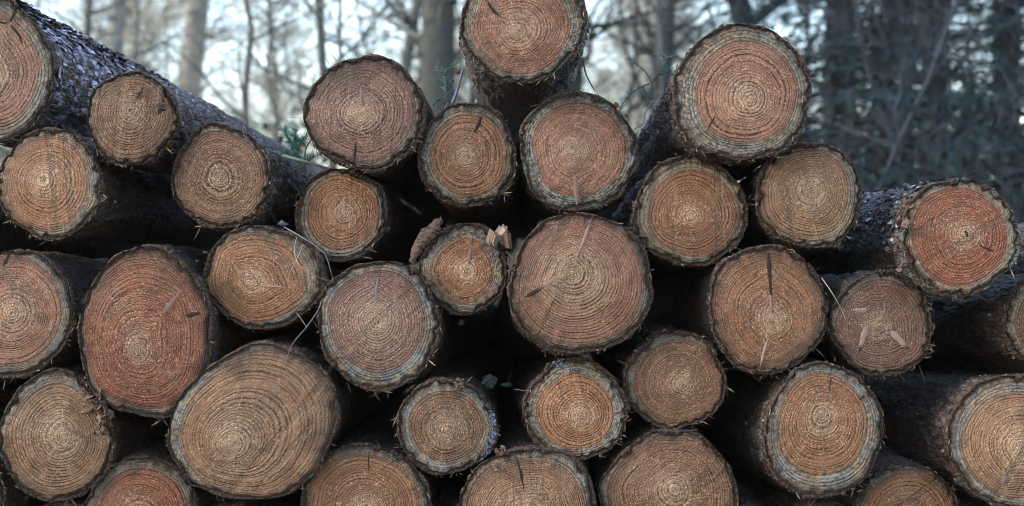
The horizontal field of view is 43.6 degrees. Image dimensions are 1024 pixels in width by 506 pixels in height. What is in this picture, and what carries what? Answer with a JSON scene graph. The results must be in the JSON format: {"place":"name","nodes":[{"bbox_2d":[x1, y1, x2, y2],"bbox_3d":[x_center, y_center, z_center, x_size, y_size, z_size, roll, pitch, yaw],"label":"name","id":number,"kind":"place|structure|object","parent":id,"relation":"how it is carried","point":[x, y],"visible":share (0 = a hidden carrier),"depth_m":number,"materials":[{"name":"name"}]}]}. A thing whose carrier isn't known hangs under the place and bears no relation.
{"place":"outdoors","nodes":[
{"label":"outdoors","id":0,"kind":"place"},
{"bbox_2d":[22,0,1023,181],"label":"sky","id":1,"kind":"structure","parent":0,"point":[587,2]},
{"bbox_2d":[404,238,993,505],"bbox_3d":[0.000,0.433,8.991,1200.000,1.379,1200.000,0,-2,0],"label":"ground","id":2,"kind":"structure","parent":0,"point":[510,260],"depth_m":7.25,"materials":[{"name":"soil"}]},
{"bbox_2d":[0,0,95,163],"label":"bare tree","id":3,"kind":"object","parent":2,"relation":"on","point":[56,17],"depth_m":40.22,"materials":[{"name":"grey plant"}]},
{"bbox_2d":[43,493,89,505],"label":"log","id":4,"kind":"object","parent":2,"relation":"on","point":[79,501],"visible":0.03,"depth_m":3.01,"materials":[{"name":"brown wood"}]},
{"bbox_2d":[0,457,51,505],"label":"log","id":5,"kind":"object","parent":4,"relation":"on","point":[8,487],"visible":0.06,"depth_m":3.03,"materials":[{"name":"brown wood"}]},
{"bbox_2d":[0,377,29,421],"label":"log","id":6,"kind":"object","parent":5,"relation":"on","point":[7,392],"visible":0.02,"depth_m":3.13,"materials":[{"name":"brown wood"}]},
{"bbox_2d":[0,362,169,505],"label":"log","id":7,"kind":"object","parent":4,"relation":"on","point":[65,432],"visible":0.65,"depth_m":2.97,"materials":[{"name":"brown wood"}]},
{"bbox_2d":[0,249,109,388],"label":"log","id":8,"kind":"object","parent":7,"relation":"on","point":[42,297],"visible":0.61,"depth_m":2.97,"materials":[{"name":"brown wood"}]},
{"bbox_2d":[0,206,212,258],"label":"log","id":9,"kind":"object","parent":8,"relation":"on","point":[12,237],"visible":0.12,"depth_m":3.47,"materials":[{"name":"brown wood"}]},
{"bbox_2d":[0,123,225,247],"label":"log","id":10,"kind":"object","parent":8,"relation":"on","point":[60,185],"visible":0.81,"depth_m":2.98,"materials":[{"name":"brown wood"}]},
{"bbox_2d":[0,0,192,147],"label":"log","id":11,"kind":"object","parent":10,"relation":"on","point":[50,68],"visible":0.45,"depth_m":3.02,"materials":[{"name":"brown wood"}]},
{"bbox_2d":[75,244,318,424],"bbox_3d":[-0.840,0.237,4.531,0.319,0.429,3.251,0,-2,0],"label":"log","id":12,"kind":"object","parent":7,"relation":"on","point":[157,333],"visible":0.7,"depth_m":2.94,"materials":[{"name":"brown wood"}]},
{"bbox_2d":[29,0,175,67],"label":"bare tree","id":13,"kind":"object","parent":2,"relation":"on","point":[83,18],"visible":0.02,"depth_m":37.02,"materials":[{"name":"grey plant"}]},
{"bbox_2d":[54,0,176,78],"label":"bare tree","id":14,"kind":"object","parent":2,"relation":"on","point":[111,42],"visible":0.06,"depth_m":24.51,"materials":[{"name":"grey plant"}]},
{"bbox_2d":[53,0,180,76],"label":"sapling","id":15,"kind":"object","parent":2,"relation":"on","point":[135,46],"visible":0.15,"depth_m":17.10,"materials":[{"name":"grey plant"}]},
{"bbox_2d":[0,0,238,165],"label":"sapling","id":16,"kind":"object","parent":2,"relation":"on","point":[89,13],"visible":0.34,"depth_m":10.62,"materials":[{"name":"brown plant"}]},
{"bbox_2d":[59,0,232,80],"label":"bare tree","id":17,"kind":"object","parent":2,"relation":"on","point":[126,49],"visible":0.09,"depth_m":29.06,"materials":[{"name":"grey plant"}]},
{"bbox_2d":[73,0,227,93],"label":"bare tree","id":18,"kind":"object","parent":2,"relation":"on","point":[161,31],"visible":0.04,"depth_m":34.95,"materials":[{"name":"grey plant"}]},
{"bbox_2d":[84,438,220,505],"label":"log","id":19,"kind":"object","parent":2,"relation":"on","point":[151,474],"visible":0.38,"depth_m":2.99,"materials":[{"name":"brown wood"}]},
{"bbox_2d":[123,0,229,112],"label":"sapling","id":20,"kind":"object","parent":2,"relation":"on","point":[166,49],"visible":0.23,"depth_m":17.76,"materials":[{"name":"grey plant"}]},
{"bbox_2d":[98,0,284,108],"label":"bare tree","id":21,"kind":"object","parent":2,"relation":"on","point":[194,84],"visible":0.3,"depth_m":22.41,"materials":[{"name":"grey plant"}]},
{"bbox_2d":[119,0,334,126],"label":"sapling","id":22,"kind":"object","parent":2,"relation":"on","point":[244,89],"visible":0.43,"depth_m":8.81,"materials":[{"name":"brown plant"}]},
{"bbox_2d":[204,45,264,132],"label":"bare tree","id":23,"kind":"object","parent":2,"relation":"on","point":[235,102],"visible":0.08,"depth_m":57.14,"materials":[{"name":"grey plant"}]},
{"bbox_2d":[209,485,301,505],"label":"log","id":24,"kind":"object","parent":2,"relation":"on","point":[293,499],"visible":0.18,"depth_m":3.17,"materials":[{"name":"brown wood"}]},
{"bbox_2d":[165,328,411,504],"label":"log","id":25,"kind":"object","parent":24,"relation":"on","point":[259,419],"visible":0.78,"depth_m":2.93,"materials":[{"name":"brown wood"}]},
{"bbox_2d":[201,222,407,332],"bbox_3d":[-0.570,0.103,4.570,0.322,0.282,3.242,0,-2,0],"label":"log","id":26,"kind":"object","parent":25,"relation":"on","point":[251,285],"visible":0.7,"depth_m":2.98,"materials":[{"name":"brown wood"}]},
{"bbox_2d":[163,120,316,237],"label":"log","id":27,"kind":"object","parent":26,"relation":"on","point":[227,177],"visible":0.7,"depth_m":2.99,"materials":[{"name":"brown wood"}]},
{"bbox_2d":[79,69,322,174],"bbox_3d":[-0.841,-0.266,4.548,0.228,0.263,3.248,0,-2,1],"label":"log","id":28,"kind":"object","parent":27,"relation":"on","point":[142,120],"visible":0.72,"depth_m":2.96,"materials":[{"name":"brown wood"}]},
{"bbox_2d":[279,125,319,175],"bbox_3d":[-0.527,-0.256,3.170,0.111,0.130,0.040,0,-2,0],"label":"spruce sprig","id":29,"kind":"object","parent":27,"relation":"on","point":[295,141],"visible":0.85,"depth_m":3.17,"materials":[{"name":"green plant"}]},
{"bbox_2d":[294,161,444,264],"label":"log","id":30,"kind":"object","parent":26,"relation":"on","point":[345,216],"visible":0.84,"depth_m":3.03,"materials":[{"name":"brown wood"}]},
{"bbox_2d":[291,52,457,227],"bbox_3d":[-0.297,-0.268,4.545,0.330,0.305,3.257,0,-2,2],"label":"log","id":31,"kind":"object","parent":30,"relation":"on","point":[371,115],"visible":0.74,"depth_m":2.96,"materials":[{"name":"brown wood"}]},
{"bbox_2d":[149,0,374,168],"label":"bare tree","id":32,"kind":"object","parent":2,"relation":"on","point":[259,74],"visible":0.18,"depth_m":27.87,"materials":[{"name":"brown plant"}]},
{"bbox_2d":[209,0,314,144],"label":"sapling","id":33,"kind":"object","parent":2,"relation":"on","point":[273,87],"visible":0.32,"depth_m":17.77,"materials":[{"name":"grey plant"}]},
{"bbox_2d":[213,0,339,166],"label":"sapling","id":34,"kind":"object","parent":2,"relation":"on","point":[286,52],"visible":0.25,"depth_m":16.30,"materials":[{"name":"grey plant"}]},
{"bbox_2d":[209,0,438,164],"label":"sapling","id":35,"kind":"object","parent":2,"relation":"on","point":[339,36],"visible":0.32,"depth_m":9.34,"materials":[{"name":"grey plant"}]},
{"bbox_2d":[216,0,432,208],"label":"sapling","id":36,"kind":"object","parent":2,"relation":"on","point":[321,48],"visible":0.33,"depth_m":10.47,"materials":[{"name":"brown plant"}]},
{"bbox_2d":[317,0,416,168],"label":"bare tree","id":37,"kind":"object","parent":2,"relation":"on","point":[375,37],"visible":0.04,"depth_m":49.30,"materials":[{"name":"grey plant"}]},
{"bbox_2d":[278,0,468,203],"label":"bare tree","id":38,"kind":"object","parent":2,"relation":"on","point":[408,58],"visible":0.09,"depth_m":15.29,"materials":[{"name":"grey plant"}]},
{"bbox_2d":[324,0,467,116],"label":"bare tree","id":39,"kind":"object","parent":2,"relation":"on","point":[437,42],"visible":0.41,"depth_m":11.16,"materials":[{"name":"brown plant"}]},
{"bbox_2d":[349,0,469,100],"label":"sapling","id":40,"kind":"object","parent":2,"relation":"on","point":[416,18],"visible":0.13,"depth_m":15.23,"materials":[{"name":"grey plant"}]},
{"bbox_2d":[379,0,466,99],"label":"bare tree","id":41,"kind":"object","parent":2,"relation":"on","point":[417,63],"visible":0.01,"depth_m":48.63,"materials":[{"name":"grey plant"}]},
{"bbox_2d":[403,0,477,102],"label":"bare tree","id":42,"kind":"object","parent":2,"relation":"on","point":[458,76],"visible":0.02,"depth_m":27.36,"materials":[{"name":"grey plant"}]},
{"bbox_2d":[432,467,470,505],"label":"log","id":43,"kind":"object","parent":2,"relation":"on","point":[448,490],"visible":0.16,"depth_m":3.34,"materials":[{"name":"brown wood"}]},
{"bbox_2d":[300,388,443,505],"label":"log","id":44,"kind":"object","parent":43,"relation":"on","point":[365,462],"visible":0.72,"depth_m":2.96,"materials":[{"name":"brown wood"}]},
{"bbox_2d":[391,338,512,477],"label":"log","id":45,"kind":"object","parent":44,"relation":"on","point":[446,417],"visible":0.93,"depth_m":2.96,"materials":[{"name":"brown wood"}]},
{"bbox_2d":[312,261,495,398],"bbox_3d":[-0.231,0.244,4.553,0.304,0.348,3.255,0,-2,3],"label":"log","id":46,"kind":"object","parent":45,"relation":"on","point":[387,326],"visible":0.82,"depth_m":2.97,"materials":[{"name":"brown wood"}]},
{"bbox_2d":[409,216,442,264],"bbox_3d":[-0.206,-0.031,3.031,0.084,0.116,0.025,0,-2,8],"label":"bark strip","id":47,"kind":"object","parent":46,"relation":"on","point":[428,234],"visible":1,"depth_m":3.02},
{"bbox_2d":[418,221,511,315],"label":"log","id":48,"kind":"object","parent":46,"relation":"on","point":[463,268],"visible":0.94,"depth_m":3.02,"materials":[{"name":"brown wood"}]},
{"bbox_2d":[417,100,522,257],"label":"log","id":49,"kind":"object","parent":48,"relation":"on","point":[467,159],"visible":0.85,"depth_m":3.00,"materials":[{"name":"brown wood"}]},
{"bbox_2d":[431,57,462,107],"bbox_3d":[-0.160,-0.416,3.135,0.088,0.132,0.039,0,-2,0],"label":"spruce sprig","id":50,"kind":"object","parent":49,"relation":"on","point":[443,98],"visible":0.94,"depth_m":3.13,"materials":[{"name":"green plant"}]},
{"bbox_2d":[486,224,511,248],"bbox_3d":[-0.030,-0.039,2.998,0.041,0.061,0.064,1,-2,-37],"label":"wood chip","id":51,"kind":"object","parent":48,"relation":"on","point":[501,235],"visible":1,"depth_m":2.99,"materials":[{"name":"brown wood"}]},
{"bbox_2d":[481,374,497,388],"bbox_3d":[-0.057,0.322,3.215,0.045,0.037,0.012,0,-2,-11],"label":"dead leaf","id":52,"kind":"object","parent":45,"relation":"on","point":[489,380],"visible":1,"depth_m":3.21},
{"bbox_2d":[340,0,592,167],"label":"sapling","id":53,"kind":"object","parent":2,"relation":"on","point":[471,97],"visible":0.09,"depth_m":11.63,"materials":[{"name":"grey plant"}]},
{"bbox_2d":[7,43,1023,222],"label":"undergrowth","id":54,"kind":"object","parent":2,"relation":"on","point":[944,156],"visible":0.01,"depth_m":7.66,"materials":[{"name":"green plant"}]},
{"bbox_2d":[458,377,596,505],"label":"log","id":55,"kind":"object","parent":2,"relation":"on","point":[516,466],"visible":0.62,"depth_m":2.94,"materials":[{"name":"brown wood"}]},
{"bbox_2d":[509,354,631,460],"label":"log","id":56,"kind":"object","parent":55,"relation":"on","point":[578,406],"visible":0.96,"depth_m":2.98,"materials":[{"name":"brown wood"}]},
{"bbox_2d":[492,212,653,357],"bbox_3d":[0.092,0.192,4.522,0.350,0.469,3.233,0,-2,-2],"label":"log","id":57,"kind":"object","parent":56,"relation":"on","point":[579,283],"visible":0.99,"depth_m":2.94,"materials":[{"name":"brown wood"}]},
{"bbox_2d":[516,80,640,240],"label":"log","id":58,"kind":"object","parent":57,"relation":"on","point":[578,151],"visible":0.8,"depth_m":3.01,"materials":[{"name":"brown wood"}]},
{"bbox_2d":[458,0,589,143],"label":"log","id":59,"kind":"object","parent":58,"relation":"on","point":[521,57],"visible":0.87,"depth_m":2.95,"materials":[{"name":"brown wood"}]},
{"bbox_2d":[178,0,979,168],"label":"distant wood","id":60,"kind":"object","parent":2,"relation":"on","point":[393,59],"visible":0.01,"depth_m":80.19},
{"bbox_2d":[455,0,723,118],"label":"bare tree","id":61,"kind":"object","parent":2,"relation":"on","point":[591,38],"visible":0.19,"depth_m":12.27,"materials":[{"name":"brown plant"}]},
{"bbox_2d":[582,29,649,129],"bbox_3d":[0.844,-2.443,16.505,2.697,7.633,2.113,2,-3,-41],"label":"sapling","id":62,"kind":"object","parent":2,"relation":"on","point":[596,89],"visible":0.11,"depth_m":16.47,"materials":[{"name":"green plant"}]},
{"bbox_2d":[583,0,694,128],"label":"bare tree","id":63,"kind":"object","parent":2,"relation":"on","point":[619,49],"visible":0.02,"depth_m":36.34,"materials":[{"name":"brown plant"}]},
{"bbox_2d":[593,0,685,110],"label":"sapling","id":64,"kind":"object","parent":2,"relation":"on","point":[659,24],"visible":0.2,"depth_m":10.72,"materials":[{"name":"brown plant"}]},
{"bbox_2d":[583,0,718,131],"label":"sapling","id":65,"kind":"object","parent":2,"relation":"on","point":[637,7],"visible":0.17,"depth_m":13.88,"materials":[{"name":"brown plant"}]},
{"bbox_2d":[586,0,717,123],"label":"bare tree","id":66,"kind":"object","parent":2,"relation":"on","point":[638,44],"visible":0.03,"depth_m":35.51,"materials":[{"name":"brown plant"}]},
{"bbox_2d":[583,0,756,133],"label":"bare tree","id":67,"kind":"object","parent":2,"relation":"on","point":[640,112],"visible":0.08,"depth_m":26.10,"materials":[{"name":"brown plant"}]},
{"bbox_2d":[590,0,780,119],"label":"bare tree","id":68,"kind":"object","parent":2,"relation":"on","point":[665,4],"visible":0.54,"depth_m":14.13,"materials":[{"name":"brown plant"}]},
{"bbox_2d":[588,0,908,167],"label":"bare tree","id":69,"kind":"object","parent":2,"relation":"on","point":[730,6],"visible":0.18,"depth_m":11.70,"materials":[{"name":"brown plant"}]},
{"bbox_2d":[733,474,765,505],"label":"log","id":70,"kind":"object","parent":2,"relation":"on","point":[748,496],"visible":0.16,"depth_m":3.19,"materials":[{"name":"brown wood"}]},
{"bbox_2d":[641,0,863,182],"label":"leafless shrub","id":71,"kind":"object","parent":2,"relation":"on","point":[710,14],"visible":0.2,"depth_m":8.88,"materials":[{"name":"brown plant"}]},
{"bbox_2d":[729,463,843,505],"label":"log","id":72,"kind":"object","parent":2,"relation":"on","point":[768,493],"visible":0.16,"depth_m":3.26,"materials":[{"name":"brown wood"}]},
{"bbox_2d":[692,359,886,505],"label":"log","id":73,"kind":"object","parent":72,"relation":"on","point":[809,430],"visible":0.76,"depth_m":2.91,"materials":[{"name":"brown wood"}]},
{"bbox_2d":[643,241,829,382],"bbox_3d":[0.599,0.187,4.524,0.310,0.325,3.265,0,-2,0],"label":"log","id":74,"kind":"object","parent":73,"relation":"on","point":[758,310],"visible":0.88,"depth_m":2.95,"materials":[{"name":"brown wood"}]},
{"bbox_2d":[611,153,752,274],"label":"log","id":75,"kind":"object","parent":74,"relation":"on","point":[680,212],"visible":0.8,"depth_m":3.01,"materials":[{"name":"brown wood"}]},
{"bbox_2d":[595,21,812,219],"bbox_3d":[0.528,-0.299,4.542,0.343,0.386,3.233,0,-2,0],"label":"log","id":76,"kind":"object","parent":75,"relation":"on","point":[734,101],"visible":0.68,"depth_m":2.96,"materials":[{"name":"brown wood"}]},
{"bbox_2d":[619,47,675,104],"bbox_3d":[0.339,-0.439,3.197,0.148,0.150,0.041,0,-2,0],"label":"spruce sprig","id":77,"kind":"object","parent":76,"relation":"on","point":[660,72],"visible":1,"depth_m":3.19,"materials":[{"name":"green plant"}]},
{"bbox_2d":[726,140,862,254],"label":"log","id":78,"kind":"object","parent":74,"relation":"on","point":[806,198],"visible":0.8,"depth_m":2.99,"materials":[{"name":"brown wood"}]},
{"bbox_2d":[806,269,935,382],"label":"log","id":79,"kind":"object","parent":73,"relation":"on","point":[884,328],"visible":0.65,"depth_m":2.99,"materials":[{"name":"brown wood"}]},
{"bbox_2d":[800,175,1023,300],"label":"log","id":80,"kind":"object","parent":79,"relation":"on","point":[956,237],"visible":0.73,"depth_m":2.93,"materials":[{"name":"brown wood"}]},
{"bbox_2d":[759,0,871,181],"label":"spruce tree","id":81,"kind":"object","parent":2,"relation":"on","point":[808,28],"visible":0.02,"depth_m":19.13,"materials":[{"name":"green plant"}]},
{"bbox_2d":[670,0,1005,188],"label":"spruce tree","id":82,"kind":"object","parent":2,"relation":"on","point":[834,81],"visible":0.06,"depth_m":10.83,"materials":[{"name":"green plant"}]},
{"bbox_2d":[726,0,980,191],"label":"spruce tree","id":83,"kind":"object","parent":2,"relation":"on","point":[820,35],"visible":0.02,"depth_m":14.08,"materials":[{"name":"green plant"}]},
{"bbox_2d":[756,0,1015,207],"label":"leafless shrub","id":84,"kind":"object","parent":2,"relation":"on","point":[898,161],"visible":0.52,"depth_m":9.45,"materials":[{"name":"brown plant"}]},
{"bbox_2d":[753,0,1023,220],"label":"spruce tree","id":85,"kind":"object","parent":2,"relation":"on","point":[967,96],"visible":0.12,"depth_m":10.02,"materials":[{"name":"green plant"}]},
{"bbox_2d":[755,0,1023,198],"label":"bare tree","id":86,"kind":"object","parent":2,"relation":"on","point":[916,75],"visible":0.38,"depth_m":10.11,"materials":[{"name":"brown plant"}]},
{"bbox_2d":[760,0,1023,203],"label":"spruce tree","id":87,"kind":"object","parent":2,"relation":"on","point":[889,83],"visible":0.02,"depth_m":12.52,"materials":[{"name":"green plant"}]},
{"bbox_2d":[804,0,1023,191],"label":"bare tree","id":88,"kind":"object","parent":2,"relation":"on","point":[939,49],"visible":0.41,"depth_m":7.68,"materials":[{"name":"brown plant"}]},
{"bbox_2d":[817,0,1021,176],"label":"spruce tree","id":89,"kind":"object","parent":2,"relation":"on","point":[915,87],"depth_m":16.05,"materials":[{"name":"green plant"}]},
{"bbox_2d":[826,0,1023,208],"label":"spruce tree","id":90,"kind":"object","parent":2,"relation":"on","point":[1000,33],"visible":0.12,"depth_m":9.83,"materials":[{"name":"green plant"}]},
{"bbox_2d":[863,490,992,505],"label":"log","id":91,"kind":"object","parent":2,"relation":"on","point":[963,500],"visible":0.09,"depth_m":3.12,"materials":[{"name":"brown wood"}]},
{"bbox_2d":[724,368,1023,505],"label":"log","id":92,"kind":"object","parent":91,"relation":"on","point":[961,431],"visible":0.55,"depth_m":2.94,"materials":[{"name":"brown wood"}]},
{"bbox_2d":[802,347,1023,374],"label":"log","id":93,"kind":"object","parent":92,"relation":"on","point":[932,361],"visible":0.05,"depth_m":3.67,"materials":[{"name":"brown wood"}]},
{"bbox_2d":[1005,222,1023,307],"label":"log","id":94,"kind":"object","parent":93,"relation":"on","point":[1018,268],"visible":0.01,"depth_m":3.19,"materials":[{"name":"brown wood"}]},
{"bbox_2d":[924,273,1023,371],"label":"log","id":95,"kind":"object","parent":92,"relation":"on","point":[986,325],"visible":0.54,"depth_m":3.17,"materials":[{"name":"brown wood"}]},
{"bbox_2d":[832,444,958,505],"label":"log","id":96,"kind":"object","parent":91,"relation":"on","point":[893,478],"visible":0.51,"depth_m":2.98,"materials":[{"name":"brown wood"}]},
{"bbox_2d":[839,0,1023,205],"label":"spruce tree","id":97,"kind":"object","parent":2,"relation":"on","point":[1006,51],"visible":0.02,"depth_m":11.97,"materials":[{"name":"green plant"}]},
{"bbox_2d":[851,0,1023,187],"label":"leafless shrub","id":98,"kind":"object","parent":2,"relation":"on","point":[970,88],"visible":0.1,"depth_m":10.80,"materials":[{"name":"brown plant"}]},
{"bbox_2d":[865,0,1022,197],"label":"leafless shrub","id":99,"kind":"object","parent":2,"relation":"on","point":[962,118],"visible":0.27,"depth_m":9.53,"materials":[{"name":"brown plant"}]},
{"bbox_2d":[906,0,1022,178],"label":"leafless shrub","id":100,"kind":"object","parent":2,"relation":"on","point":[1006,117],"visible":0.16,"depth_m":10.99,"materials":[{"name":"brown plant"}]},
{"bbox_2d":[907,20,1023,215],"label":"leafless shrub","id":101,"kind":"object","parent":2,"relation":"on","point":[986,108],"visible":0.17,"depth_m":9.60,"materials":[{"name":"brown plant"}]},
{"bbox_2d":[910,4,1023,223],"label":"leafless shrub","id":102,"kind":"object","parent":2,"relation":"on","point":[1021,201],"visible":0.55,"depth_m":7.86,"materials":[{"name":"brown plant"}]},
{"bbox_2d":[914,0,1023,177],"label":"spruce tree","id":103,"kind":"object","parent":2,"relation":"on","point":[979,57],"visible":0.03,"depth_m":20.14,"materials":[{"name":"green plant"}]},
{"bbox_2d":[949,0,1023,196],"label":"spruce tree","id":104,"kind":"object","parent":2,"relation":"on","point":[1013,11],"visible":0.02,"depth_m":11.79,"materials":[{"name":"green plant"}]},
{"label":"log","id":105,"kind":"object","parent":2,"relation":"on","visible":0},
{"bbox_2d":[588,408,738,505],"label":"log","id":106,"kind":"object","parent":105,"relation":"on","point":[643,464],"visible":0.69,"depth_m":2.95,"materials":[{"name":"brown wood"}]},
{"bbox_2d":[589,321,734,430],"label":"log","id":107,"kind":"object","parent":106,"relation":"on","point":[669,376],"visible":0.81,"depth_m":2.98,"materials":[{"name":"brown wood"}]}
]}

